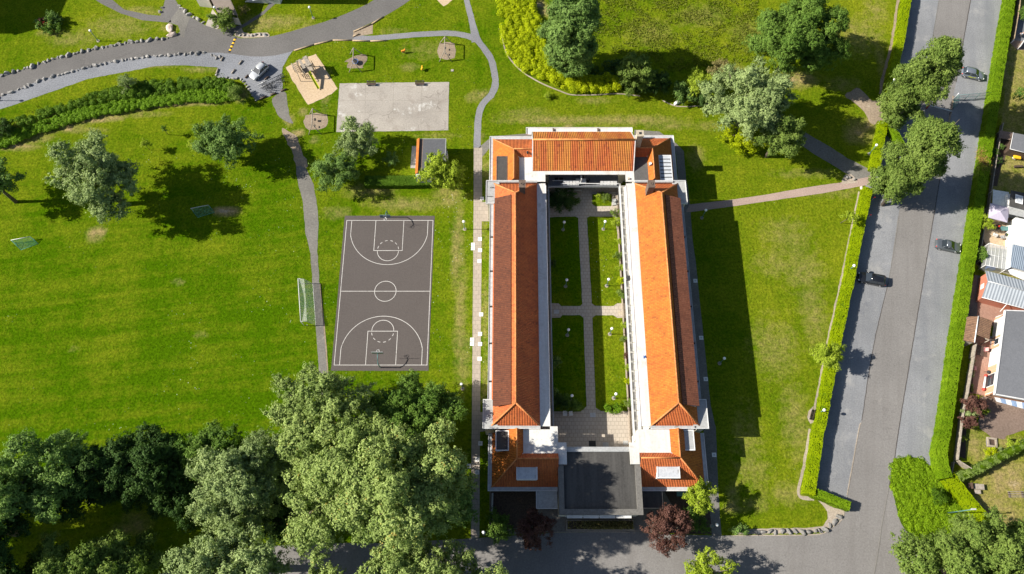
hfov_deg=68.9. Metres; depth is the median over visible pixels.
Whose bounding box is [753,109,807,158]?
round tree
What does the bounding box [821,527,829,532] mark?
boulder
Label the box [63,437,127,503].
dark tree
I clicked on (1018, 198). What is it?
roof window
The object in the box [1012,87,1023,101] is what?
shade tree
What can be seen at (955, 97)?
barrier gate
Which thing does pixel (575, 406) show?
shrub
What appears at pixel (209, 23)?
path
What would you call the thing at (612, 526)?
ornamental grass
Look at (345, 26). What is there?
road
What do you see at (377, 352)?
basketball hoop
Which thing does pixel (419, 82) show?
park bench
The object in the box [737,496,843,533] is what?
earth strip
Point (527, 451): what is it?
courtyard building
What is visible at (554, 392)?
shrub
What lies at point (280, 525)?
dark tree
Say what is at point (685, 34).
long grass
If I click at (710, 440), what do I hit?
path
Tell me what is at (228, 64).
gravel strip
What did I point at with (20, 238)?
goal
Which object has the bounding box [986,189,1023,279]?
garden house
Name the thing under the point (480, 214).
path
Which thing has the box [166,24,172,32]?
boulder
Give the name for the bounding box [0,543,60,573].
dark tree
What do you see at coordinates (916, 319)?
road edge
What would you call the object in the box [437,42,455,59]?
dirt patch
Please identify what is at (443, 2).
sand pit
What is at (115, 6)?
path
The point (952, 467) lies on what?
garden fence
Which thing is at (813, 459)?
hedge
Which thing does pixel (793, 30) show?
round tree
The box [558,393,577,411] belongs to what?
shrub
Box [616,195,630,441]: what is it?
wall
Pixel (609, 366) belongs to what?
lawn
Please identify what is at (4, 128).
shrub
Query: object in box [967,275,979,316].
patio
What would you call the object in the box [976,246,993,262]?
shrub
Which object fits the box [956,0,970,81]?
road edge
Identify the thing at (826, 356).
young tree
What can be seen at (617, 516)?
window
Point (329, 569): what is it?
shade tree
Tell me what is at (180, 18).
concrete patch
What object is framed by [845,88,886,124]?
dirt patch
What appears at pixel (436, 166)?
lime tree
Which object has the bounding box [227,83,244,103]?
shrub
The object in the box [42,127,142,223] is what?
willow tree
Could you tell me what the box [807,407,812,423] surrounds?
earth strip
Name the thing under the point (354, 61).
swing frame
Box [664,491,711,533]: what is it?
planting bed
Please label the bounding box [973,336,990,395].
patio
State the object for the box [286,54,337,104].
sand pit
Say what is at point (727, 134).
shrub
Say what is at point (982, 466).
hedge
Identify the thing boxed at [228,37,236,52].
speed bump
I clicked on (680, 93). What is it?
shrub
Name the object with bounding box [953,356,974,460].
garden fence
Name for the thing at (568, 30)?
poplar tree
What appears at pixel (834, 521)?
boulder
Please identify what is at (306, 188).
path
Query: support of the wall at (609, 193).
on the courtyard floor at (582, 428)
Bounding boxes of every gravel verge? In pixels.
[816,0,938,498]
[875,488,917,573]
[895,0,1001,464]
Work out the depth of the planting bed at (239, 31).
144.00 m
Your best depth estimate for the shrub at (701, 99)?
136.20 m
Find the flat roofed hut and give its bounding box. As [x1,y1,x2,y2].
[415,138,447,182]
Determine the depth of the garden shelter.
120.14 m
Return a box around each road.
[0,0,408,96]
[162,0,969,573]
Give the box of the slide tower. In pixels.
[291,56,319,88]
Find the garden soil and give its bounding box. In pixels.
[976,0,1023,280]
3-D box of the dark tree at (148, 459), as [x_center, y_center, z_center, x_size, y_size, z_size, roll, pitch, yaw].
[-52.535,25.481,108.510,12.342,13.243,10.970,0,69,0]
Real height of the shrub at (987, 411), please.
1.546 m
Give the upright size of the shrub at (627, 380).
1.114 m
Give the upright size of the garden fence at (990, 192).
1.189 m
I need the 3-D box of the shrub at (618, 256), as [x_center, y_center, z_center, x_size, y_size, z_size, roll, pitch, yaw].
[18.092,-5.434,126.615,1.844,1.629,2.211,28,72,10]
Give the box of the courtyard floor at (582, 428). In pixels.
[546,183,632,452]
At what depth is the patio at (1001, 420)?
117.27 m
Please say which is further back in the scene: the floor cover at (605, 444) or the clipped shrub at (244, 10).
the clipped shrub at (244, 10)
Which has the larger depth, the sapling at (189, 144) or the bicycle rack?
the bicycle rack
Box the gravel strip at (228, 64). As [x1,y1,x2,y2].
[0,51,291,108]
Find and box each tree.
[0,157,26,203]
[0,426,100,524]
[0,488,31,569]
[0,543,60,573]
[26,530,153,573]
[33,484,101,525]
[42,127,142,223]
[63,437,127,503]
[96,477,169,513]
[96,526,165,570]
[98,420,189,499]
[143,458,206,530]
[158,520,297,573]
[172,419,243,481]
[183,426,295,535]
[190,112,265,169]
[259,472,302,548]
[261,361,382,472]
[278,438,369,568]
[306,560,346,573]
[308,150,359,193]
[308,411,478,553]
[332,114,378,161]
[357,534,474,573]
[359,368,467,444]
[412,149,454,188]
[420,453,481,543]
[441,159,467,191]
[457,549,508,573]
[515,506,556,551]
[536,0,603,77]
[615,52,656,96]
[639,502,694,557]
[681,477,718,519]
[683,546,739,573]
[697,54,798,141]
[742,0,852,76]
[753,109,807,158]
[809,339,846,371]
[867,113,968,206]
[876,35,966,130]
[888,505,1023,573]
[957,415,978,429]
[960,393,989,418]
[979,517,1023,573]
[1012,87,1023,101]
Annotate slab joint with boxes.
[339,83,421,103]
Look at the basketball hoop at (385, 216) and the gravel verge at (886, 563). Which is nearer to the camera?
the gravel verge at (886, 563)
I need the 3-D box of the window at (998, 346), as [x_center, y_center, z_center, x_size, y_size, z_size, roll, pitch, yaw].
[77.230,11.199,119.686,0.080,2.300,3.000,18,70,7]
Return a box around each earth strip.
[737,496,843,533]
[797,429,813,500]
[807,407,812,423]
[812,191,859,422]
[879,0,899,93]
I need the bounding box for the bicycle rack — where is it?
[258,73,284,87]
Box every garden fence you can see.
[950,462,954,472]
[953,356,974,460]
[954,460,971,468]
[976,123,1003,262]
[1010,0,1020,42]
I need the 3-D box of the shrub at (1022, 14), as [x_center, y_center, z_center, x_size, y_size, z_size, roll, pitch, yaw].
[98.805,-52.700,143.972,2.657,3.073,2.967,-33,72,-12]
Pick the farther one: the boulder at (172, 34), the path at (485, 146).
the boulder at (172, 34)
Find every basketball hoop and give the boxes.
[371,349,383,367]
[380,211,390,220]
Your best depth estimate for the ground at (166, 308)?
128.26 m
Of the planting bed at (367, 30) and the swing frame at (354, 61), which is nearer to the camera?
the swing frame at (354, 61)
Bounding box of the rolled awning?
[982,374,987,390]
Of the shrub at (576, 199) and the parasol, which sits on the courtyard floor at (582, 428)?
the shrub at (576, 199)
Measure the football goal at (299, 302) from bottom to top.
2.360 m
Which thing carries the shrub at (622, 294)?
on the planting bed at (621, 260)
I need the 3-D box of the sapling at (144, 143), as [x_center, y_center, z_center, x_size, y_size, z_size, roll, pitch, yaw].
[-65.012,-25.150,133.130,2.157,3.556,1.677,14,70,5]
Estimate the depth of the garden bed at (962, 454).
115.82 m
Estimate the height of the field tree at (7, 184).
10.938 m
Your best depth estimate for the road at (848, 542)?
111.07 m
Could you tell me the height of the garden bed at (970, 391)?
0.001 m
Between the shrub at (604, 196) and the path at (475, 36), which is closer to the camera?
the shrub at (604, 196)
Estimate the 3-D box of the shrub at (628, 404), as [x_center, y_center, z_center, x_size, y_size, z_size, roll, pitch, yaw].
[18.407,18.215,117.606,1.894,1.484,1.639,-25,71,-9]
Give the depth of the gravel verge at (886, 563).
110.91 m
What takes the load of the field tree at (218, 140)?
on the ground at (166, 308)
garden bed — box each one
[959,428,965,458]
[969,371,972,393]
[976,229,987,268]
[989,133,1006,185]
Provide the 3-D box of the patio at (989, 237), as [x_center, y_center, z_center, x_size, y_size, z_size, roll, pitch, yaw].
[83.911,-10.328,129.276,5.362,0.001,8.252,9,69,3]
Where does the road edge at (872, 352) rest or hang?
on the road at (848, 542)
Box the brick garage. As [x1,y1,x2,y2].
[976,271,1023,311]
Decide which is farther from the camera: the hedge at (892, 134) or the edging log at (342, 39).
the edging log at (342, 39)
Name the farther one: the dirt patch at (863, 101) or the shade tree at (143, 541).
the dirt patch at (863, 101)
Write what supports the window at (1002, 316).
in the bungalow
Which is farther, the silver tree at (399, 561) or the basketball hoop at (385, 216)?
the basketball hoop at (385, 216)
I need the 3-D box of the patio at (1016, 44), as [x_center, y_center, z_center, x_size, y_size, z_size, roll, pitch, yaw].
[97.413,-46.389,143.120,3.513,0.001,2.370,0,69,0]
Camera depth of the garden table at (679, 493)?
112.57 m
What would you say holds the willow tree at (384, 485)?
on the ground at (166, 308)
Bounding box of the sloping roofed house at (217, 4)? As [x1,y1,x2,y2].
[197,0,240,24]
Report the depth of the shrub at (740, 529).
110.16 m
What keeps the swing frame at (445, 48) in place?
on the dirt patch at (450, 49)
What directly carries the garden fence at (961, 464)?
on the ground at (166, 308)
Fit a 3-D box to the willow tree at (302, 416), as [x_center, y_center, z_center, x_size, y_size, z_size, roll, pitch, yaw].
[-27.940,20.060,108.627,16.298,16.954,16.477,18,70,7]
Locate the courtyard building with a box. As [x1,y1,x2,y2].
[483,127,708,517]
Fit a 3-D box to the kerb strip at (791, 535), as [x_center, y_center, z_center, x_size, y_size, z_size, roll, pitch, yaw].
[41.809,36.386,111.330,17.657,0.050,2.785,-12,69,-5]
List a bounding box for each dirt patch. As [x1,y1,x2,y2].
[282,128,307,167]
[303,113,327,129]
[345,54,366,67]
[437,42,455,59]
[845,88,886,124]
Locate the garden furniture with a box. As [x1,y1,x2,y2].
[967,482,984,493]
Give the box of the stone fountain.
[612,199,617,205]
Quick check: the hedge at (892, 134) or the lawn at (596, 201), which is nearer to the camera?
the lawn at (596, 201)
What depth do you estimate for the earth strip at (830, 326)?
124.10 m
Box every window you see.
[565,515,581,517]
[582,515,598,517]
[599,515,614,517]
[615,515,631,517]
[988,346,998,366]
[992,316,1002,337]
[1015,194,1022,203]
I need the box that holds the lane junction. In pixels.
[161,0,273,36]
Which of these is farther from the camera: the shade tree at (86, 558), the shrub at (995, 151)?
the shrub at (995, 151)
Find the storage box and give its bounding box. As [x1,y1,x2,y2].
[985,265,995,270]
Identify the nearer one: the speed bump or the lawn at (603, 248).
the lawn at (603, 248)
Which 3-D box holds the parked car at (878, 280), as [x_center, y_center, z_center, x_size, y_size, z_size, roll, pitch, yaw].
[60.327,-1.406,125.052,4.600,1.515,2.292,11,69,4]
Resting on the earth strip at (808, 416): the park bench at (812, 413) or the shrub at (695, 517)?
the park bench at (812, 413)
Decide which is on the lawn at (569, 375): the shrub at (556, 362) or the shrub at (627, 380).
the shrub at (556, 362)
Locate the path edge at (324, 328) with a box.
[320,284,327,371]
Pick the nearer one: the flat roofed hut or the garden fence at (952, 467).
the garden fence at (952, 467)
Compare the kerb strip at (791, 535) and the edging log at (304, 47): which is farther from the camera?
the edging log at (304, 47)
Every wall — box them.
[592,192,618,204]
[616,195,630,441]
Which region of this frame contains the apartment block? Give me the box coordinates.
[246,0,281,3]
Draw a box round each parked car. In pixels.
[249,61,268,80]
[857,271,885,286]
[935,239,960,253]
[961,66,984,81]
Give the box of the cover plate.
[470,338,473,345]
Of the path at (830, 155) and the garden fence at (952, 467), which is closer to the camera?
the garden fence at (952, 467)
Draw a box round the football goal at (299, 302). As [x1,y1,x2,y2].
[298,278,315,325]
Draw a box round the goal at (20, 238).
[11,236,36,249]
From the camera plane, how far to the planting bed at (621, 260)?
127.16 m
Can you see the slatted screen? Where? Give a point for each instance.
(972, 350)
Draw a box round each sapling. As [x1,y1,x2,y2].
[140,137,152,149]
[187,139,195,151]
[838,211,859,224]
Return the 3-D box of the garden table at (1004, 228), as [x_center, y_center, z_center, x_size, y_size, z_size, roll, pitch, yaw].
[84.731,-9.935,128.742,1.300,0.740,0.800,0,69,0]
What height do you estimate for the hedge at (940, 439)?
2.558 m
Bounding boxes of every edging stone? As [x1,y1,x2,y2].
[501,34,639,96]
[663,100,707,106]
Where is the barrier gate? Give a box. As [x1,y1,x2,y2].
[952,92,989,108]
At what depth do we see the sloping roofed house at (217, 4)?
143.06 m
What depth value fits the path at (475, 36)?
144.95 m
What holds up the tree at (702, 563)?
on the ground at (166, 308)
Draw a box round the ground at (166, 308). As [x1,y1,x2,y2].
[0,0,1023,573]
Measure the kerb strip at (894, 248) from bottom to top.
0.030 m
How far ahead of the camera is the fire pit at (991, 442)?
115.91 m
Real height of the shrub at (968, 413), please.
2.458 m
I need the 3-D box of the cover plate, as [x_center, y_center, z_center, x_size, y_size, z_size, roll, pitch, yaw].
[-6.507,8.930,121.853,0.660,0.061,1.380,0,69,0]
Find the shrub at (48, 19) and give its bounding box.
[33,9,65,34]
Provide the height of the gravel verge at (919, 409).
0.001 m
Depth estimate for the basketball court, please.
124.82 m
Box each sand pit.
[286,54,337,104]
[438,0,451,5]
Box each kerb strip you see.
[553,531,629,532]
[733,511,844,535]
[847,423,860,494]
[874,488,888,573]
[888,217,898,281]
[948,96,953,121]
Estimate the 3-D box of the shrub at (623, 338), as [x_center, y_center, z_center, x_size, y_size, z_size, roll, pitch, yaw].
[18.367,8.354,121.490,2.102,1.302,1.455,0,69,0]
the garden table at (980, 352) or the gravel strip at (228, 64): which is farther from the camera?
the gravel strip at (228, 64)
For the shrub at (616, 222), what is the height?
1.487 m
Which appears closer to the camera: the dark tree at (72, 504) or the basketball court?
the dark tree at (72, 504)
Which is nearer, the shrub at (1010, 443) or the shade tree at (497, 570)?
the shade tree at (497, 570)
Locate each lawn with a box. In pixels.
[550,216,581,305]
[552,315,586,411]
[587,216,621,305]
[592,194,611,205]
[592,315,628,410]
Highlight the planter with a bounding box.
[566,520,633,530]
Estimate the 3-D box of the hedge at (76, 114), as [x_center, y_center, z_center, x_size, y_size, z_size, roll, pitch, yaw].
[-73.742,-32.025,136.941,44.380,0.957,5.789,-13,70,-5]
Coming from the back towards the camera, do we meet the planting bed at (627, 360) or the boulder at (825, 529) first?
the planting bed at (627, 360)
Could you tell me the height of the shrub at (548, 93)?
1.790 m
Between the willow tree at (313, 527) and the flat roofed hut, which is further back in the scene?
the flat roofed hut
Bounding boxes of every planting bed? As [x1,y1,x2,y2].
[234,28,268,37]
[353,24,372,36]
[490,491,536,533]
[618,220,624,302]
[624,318,630,410]
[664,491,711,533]
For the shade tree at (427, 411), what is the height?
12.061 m
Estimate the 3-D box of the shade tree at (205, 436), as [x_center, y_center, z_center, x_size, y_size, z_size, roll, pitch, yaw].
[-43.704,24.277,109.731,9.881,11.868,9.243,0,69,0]
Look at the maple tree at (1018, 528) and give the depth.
105.37 m
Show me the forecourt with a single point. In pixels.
(560, 524)
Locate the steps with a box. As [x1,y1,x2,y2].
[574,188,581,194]
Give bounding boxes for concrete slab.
[336,82,448,131]
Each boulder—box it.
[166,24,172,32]
[166,32,176,36]
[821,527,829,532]
[832,518,837,525]
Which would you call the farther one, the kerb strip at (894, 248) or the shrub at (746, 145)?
the shrub at (746, 145)
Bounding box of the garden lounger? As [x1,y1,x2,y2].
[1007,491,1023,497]
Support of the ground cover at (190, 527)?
on the ground at (166, 308)
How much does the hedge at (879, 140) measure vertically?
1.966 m
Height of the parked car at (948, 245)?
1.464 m
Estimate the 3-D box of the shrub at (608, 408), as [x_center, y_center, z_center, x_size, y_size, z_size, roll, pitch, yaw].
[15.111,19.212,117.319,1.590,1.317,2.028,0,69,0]
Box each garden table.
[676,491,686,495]
[975,345,983,355]
[1000,226,1008,231]
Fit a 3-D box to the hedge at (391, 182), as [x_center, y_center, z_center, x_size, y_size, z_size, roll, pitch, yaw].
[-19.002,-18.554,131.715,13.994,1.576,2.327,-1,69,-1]
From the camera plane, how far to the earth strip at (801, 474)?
114.43 m
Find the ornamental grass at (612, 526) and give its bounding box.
[567,519,633,529]
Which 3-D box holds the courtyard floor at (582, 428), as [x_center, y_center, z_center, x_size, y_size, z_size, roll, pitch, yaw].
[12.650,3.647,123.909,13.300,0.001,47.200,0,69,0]
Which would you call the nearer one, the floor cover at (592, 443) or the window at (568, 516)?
the window at (568, 516)
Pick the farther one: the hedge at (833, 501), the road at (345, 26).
the road at (345, 26)
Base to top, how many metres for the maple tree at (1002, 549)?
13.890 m
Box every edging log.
[294,44,313,50]
[333,39,351,40]
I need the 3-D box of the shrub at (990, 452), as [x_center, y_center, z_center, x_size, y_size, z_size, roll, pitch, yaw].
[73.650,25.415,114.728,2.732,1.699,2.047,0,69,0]
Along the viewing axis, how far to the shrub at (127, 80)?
136.26 m
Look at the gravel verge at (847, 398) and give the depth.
122.95 m
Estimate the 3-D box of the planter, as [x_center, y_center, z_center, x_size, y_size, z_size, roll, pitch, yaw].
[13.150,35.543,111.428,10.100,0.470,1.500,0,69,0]
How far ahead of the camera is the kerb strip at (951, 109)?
137.83 m
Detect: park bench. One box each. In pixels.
[415,80,423,85]
[809,409,814,420]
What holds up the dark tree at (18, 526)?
on the ground at (166, 308)
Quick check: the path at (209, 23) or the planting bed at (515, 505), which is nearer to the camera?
the planting bed at (515, 505)
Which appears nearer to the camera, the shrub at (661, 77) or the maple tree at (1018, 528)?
the maple tree at (1018, 528)
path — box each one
[97,0,170,21]
[206,9,218,28]
[272,92,292,122]
[296,166,326,394]
[352,30,498,147]
[464,0,481,41]
[471,148,488,537]
[480,133,531,156]
[634,130,721,535]
[686,176,870,211]
[801,133,870,178]
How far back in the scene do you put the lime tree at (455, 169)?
126.79 m
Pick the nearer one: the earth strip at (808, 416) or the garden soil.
the earth strip at (808, 416)
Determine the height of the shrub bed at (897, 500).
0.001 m
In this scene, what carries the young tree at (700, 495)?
on the planting bed at (673, 498)
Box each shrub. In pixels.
[0,117,15,138]
[33,9,65,34]
[116,73,139,93]
[206,7,238,33]
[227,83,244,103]
[236,3,250,16]
[381,150,399,166]
[484,505,514,544]
[544,91,552,99]
[549,188,577,213]
[549,191,560,210]
[552,355,562,368]
[553,388,561,395]
[553,393,567,409]
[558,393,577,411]
[566,196,580,210]
[569,400,583,412]
[600,191,610,203]
[604,404,612,415]
[610,208,619,217]
[610,216,620,226]
[612,250,621,260]
[612,402,622,414]
[615,264,622,270]
[615,289,624,298]
[616,277,623,283]
[620,321,626,327]
[620,336,626,341]
[623,376,629,384]
[623,398,630,407]
[641,69,673,95]
[672,80,692,104]
[683,67,716,96]
[683,505,711,535]
[687,91,711,106]
[706,58,734,83]
[715,125,744,142]
[728,522,748,534]
[729,136,765,155]
[929,485,948,505]
[958,407,977,416]
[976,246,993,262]
[980,408,989,414]
[981,214,996,228]
[983,446,998,455]
[992,147,999,157]
[1004,437,1022,448]
[1018,6,1023,20]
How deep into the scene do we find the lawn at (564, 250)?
126.96 m
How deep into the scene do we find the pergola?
125.55 m
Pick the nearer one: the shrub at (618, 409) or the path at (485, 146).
the shrub at (618, 409)
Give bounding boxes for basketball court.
[331,216,434,370]
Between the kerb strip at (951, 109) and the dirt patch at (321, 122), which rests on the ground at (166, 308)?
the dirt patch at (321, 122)
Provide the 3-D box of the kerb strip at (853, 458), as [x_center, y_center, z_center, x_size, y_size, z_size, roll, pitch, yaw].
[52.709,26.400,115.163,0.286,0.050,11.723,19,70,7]
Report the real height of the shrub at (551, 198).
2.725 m
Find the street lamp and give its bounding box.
[947,508,975,512]
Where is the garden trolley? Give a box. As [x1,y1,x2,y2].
[1012,155,1020,159]
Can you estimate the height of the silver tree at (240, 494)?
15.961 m
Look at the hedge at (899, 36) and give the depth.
141.67 m
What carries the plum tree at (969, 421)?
on the ground at (166, 308)
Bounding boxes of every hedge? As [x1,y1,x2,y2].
[0,88,231,147]
[364,175,442,188]
[801,186,872,496]
[810,489,851,511]
[867,120,888,171]
[882,0,911,91]
[886,123,903,143]
[929,0,1015,479]
[940,472,991,528]
[954,438,1023,481]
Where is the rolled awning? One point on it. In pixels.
(984, 382)
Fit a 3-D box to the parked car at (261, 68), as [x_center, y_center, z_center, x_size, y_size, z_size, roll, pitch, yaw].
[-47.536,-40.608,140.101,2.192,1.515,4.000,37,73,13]
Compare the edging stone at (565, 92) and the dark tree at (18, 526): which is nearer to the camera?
the dark tree at (18, 526)
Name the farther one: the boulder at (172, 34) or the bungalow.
the boulder at (172, 34)
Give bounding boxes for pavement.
[410,146,416,167]
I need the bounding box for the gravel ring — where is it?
[842,174,856,183]
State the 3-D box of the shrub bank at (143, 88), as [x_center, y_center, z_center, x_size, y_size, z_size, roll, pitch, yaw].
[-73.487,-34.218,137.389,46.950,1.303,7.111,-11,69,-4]
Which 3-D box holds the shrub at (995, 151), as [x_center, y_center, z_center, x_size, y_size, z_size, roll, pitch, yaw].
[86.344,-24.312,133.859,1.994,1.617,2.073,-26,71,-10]
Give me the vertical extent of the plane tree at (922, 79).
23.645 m
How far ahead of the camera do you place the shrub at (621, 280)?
124.83 m
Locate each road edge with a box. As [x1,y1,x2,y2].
[861,284,887,419]
[889,102,951,484]
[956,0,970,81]
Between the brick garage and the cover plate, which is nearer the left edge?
the cover plate
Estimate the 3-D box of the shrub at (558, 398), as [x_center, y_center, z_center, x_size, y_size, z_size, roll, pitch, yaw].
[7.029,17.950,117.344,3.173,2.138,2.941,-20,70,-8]
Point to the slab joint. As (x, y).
(370, 100)
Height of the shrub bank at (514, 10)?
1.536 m
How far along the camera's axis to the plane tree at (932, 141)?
118.58 m
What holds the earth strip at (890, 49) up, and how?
on the ground at (166, 308)
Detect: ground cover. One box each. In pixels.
[88,446,295,541]
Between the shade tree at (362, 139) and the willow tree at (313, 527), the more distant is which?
the shade tree at (362, 139)
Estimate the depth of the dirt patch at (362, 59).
141.75 m
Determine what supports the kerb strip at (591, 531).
on the forecourt
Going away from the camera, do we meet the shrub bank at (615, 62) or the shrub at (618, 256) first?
the shrub at (618, 256)
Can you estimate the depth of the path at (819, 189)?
131.50 m
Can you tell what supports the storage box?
on the garden soil
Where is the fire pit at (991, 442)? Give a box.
[986,437,997,447]
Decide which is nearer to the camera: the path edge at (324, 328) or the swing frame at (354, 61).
the path edge at (324, 328)
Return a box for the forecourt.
[490,491,679,535]
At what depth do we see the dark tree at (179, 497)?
106.25 m
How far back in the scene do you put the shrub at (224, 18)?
142.41 m
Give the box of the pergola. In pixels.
[978,243,1006,273]
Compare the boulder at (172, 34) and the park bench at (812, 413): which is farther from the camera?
the boulder at (172, 34)
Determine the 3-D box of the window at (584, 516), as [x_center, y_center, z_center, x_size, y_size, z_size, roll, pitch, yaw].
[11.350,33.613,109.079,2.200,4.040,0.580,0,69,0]
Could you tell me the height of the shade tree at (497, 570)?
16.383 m
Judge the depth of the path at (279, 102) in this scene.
138.13 m
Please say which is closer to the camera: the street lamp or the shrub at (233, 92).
the street lamp
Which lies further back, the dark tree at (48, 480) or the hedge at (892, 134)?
the hedge at (892, 134)
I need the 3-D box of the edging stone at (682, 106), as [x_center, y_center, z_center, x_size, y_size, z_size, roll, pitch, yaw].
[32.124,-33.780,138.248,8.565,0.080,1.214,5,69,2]
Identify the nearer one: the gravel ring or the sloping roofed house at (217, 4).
the gravel ring
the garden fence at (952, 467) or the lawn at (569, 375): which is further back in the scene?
the lawn at (569, 375)
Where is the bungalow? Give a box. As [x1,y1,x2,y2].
[985,310,1023,408]
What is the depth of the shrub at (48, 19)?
143.71 m
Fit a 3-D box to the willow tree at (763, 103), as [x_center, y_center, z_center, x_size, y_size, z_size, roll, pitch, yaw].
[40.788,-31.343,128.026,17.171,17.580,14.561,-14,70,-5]
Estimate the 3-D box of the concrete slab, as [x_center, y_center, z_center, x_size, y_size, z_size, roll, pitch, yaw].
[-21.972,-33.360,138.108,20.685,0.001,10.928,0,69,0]
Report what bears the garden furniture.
on the ground at (166, 308)
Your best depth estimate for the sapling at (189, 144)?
132.33 m
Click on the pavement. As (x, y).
(413, 158)
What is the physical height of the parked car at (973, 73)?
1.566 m
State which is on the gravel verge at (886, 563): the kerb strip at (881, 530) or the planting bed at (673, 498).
the kerb strip at (881, 530)
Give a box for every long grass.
[29,71,222,112]
[596,0,757,71]
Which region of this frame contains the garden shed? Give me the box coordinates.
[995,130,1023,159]
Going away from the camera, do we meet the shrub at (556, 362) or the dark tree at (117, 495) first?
the dark tree at (117, 495)
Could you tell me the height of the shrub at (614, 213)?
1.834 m
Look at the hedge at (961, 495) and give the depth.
111.78 m
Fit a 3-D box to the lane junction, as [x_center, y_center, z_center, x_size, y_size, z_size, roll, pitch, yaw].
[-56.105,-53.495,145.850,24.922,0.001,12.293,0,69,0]
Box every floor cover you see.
[589,441,595,446]
[603,442,608,446]
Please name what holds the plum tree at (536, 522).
on the ground at (166, 308)
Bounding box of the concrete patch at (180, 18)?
[168,8,189,37]
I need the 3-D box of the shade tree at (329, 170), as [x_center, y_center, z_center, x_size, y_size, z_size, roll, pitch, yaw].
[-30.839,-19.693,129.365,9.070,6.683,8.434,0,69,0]
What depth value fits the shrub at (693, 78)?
135.96 m
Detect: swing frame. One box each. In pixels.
[308,108,322,134]
[349,47,361,71]
[439,36,451,61]
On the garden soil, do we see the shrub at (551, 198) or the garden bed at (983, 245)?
the garden bed at (983, 245)
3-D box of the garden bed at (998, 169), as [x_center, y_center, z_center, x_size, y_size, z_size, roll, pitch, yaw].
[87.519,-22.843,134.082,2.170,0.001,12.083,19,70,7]
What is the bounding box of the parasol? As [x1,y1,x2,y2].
[988,203,1008,222]
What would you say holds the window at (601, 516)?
in the courtyard building
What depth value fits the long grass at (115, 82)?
140.13 m
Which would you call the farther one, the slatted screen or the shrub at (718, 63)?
the shrub at (718, 63)
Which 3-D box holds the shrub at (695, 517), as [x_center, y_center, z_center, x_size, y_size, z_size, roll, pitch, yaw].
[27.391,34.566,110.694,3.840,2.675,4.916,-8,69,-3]
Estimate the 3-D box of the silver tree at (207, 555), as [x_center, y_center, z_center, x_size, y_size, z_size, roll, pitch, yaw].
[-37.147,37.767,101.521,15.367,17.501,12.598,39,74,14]
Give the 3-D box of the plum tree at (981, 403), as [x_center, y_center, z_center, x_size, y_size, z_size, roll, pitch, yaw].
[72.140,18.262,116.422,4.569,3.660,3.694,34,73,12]
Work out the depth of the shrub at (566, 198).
129.07 m
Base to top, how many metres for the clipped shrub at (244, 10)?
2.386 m
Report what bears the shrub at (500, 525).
on the planting bed at (515, 505)
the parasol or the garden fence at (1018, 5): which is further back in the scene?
the garden fence at (1018, 5)
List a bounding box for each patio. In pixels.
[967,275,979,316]
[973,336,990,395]
[976,396,1023,438]
[977,302,1004,325]
[983,208,1011,248]
[1011,40,1023,49]
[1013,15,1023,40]
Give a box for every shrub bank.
[0,76,240,133]
[495,0,621,93]
[587,58,694,96]
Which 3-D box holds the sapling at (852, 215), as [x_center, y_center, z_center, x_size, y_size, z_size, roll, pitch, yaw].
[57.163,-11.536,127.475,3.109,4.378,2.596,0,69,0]
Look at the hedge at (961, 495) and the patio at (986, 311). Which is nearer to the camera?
the hedge at (961, 495)
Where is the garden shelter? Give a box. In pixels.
[962,316,991,346]
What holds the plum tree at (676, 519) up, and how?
on the ground at (166, 308)
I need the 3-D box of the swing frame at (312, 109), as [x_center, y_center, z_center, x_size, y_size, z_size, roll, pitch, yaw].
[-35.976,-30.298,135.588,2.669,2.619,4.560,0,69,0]
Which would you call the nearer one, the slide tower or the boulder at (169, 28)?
the slide tower
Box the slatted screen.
[968,343,976,358]
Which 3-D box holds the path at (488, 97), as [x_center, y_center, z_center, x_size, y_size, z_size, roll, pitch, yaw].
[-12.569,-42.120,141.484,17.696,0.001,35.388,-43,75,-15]
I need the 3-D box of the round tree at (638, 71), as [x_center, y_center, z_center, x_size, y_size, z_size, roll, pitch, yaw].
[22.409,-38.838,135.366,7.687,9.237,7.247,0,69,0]
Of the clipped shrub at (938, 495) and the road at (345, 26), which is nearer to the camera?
the clipped shrub at (938, 495)
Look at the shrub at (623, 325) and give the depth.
122.29 m
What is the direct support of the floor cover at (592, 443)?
on the courtyard floor at (582, 428)
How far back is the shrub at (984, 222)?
127.44 m
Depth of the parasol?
127.17 m
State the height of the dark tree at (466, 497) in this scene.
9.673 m
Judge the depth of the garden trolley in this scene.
133.48 m
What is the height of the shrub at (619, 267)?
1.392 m
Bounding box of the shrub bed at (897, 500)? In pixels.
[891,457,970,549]
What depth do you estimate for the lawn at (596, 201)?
131.05 m
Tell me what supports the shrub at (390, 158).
on the ground at (166, 308)

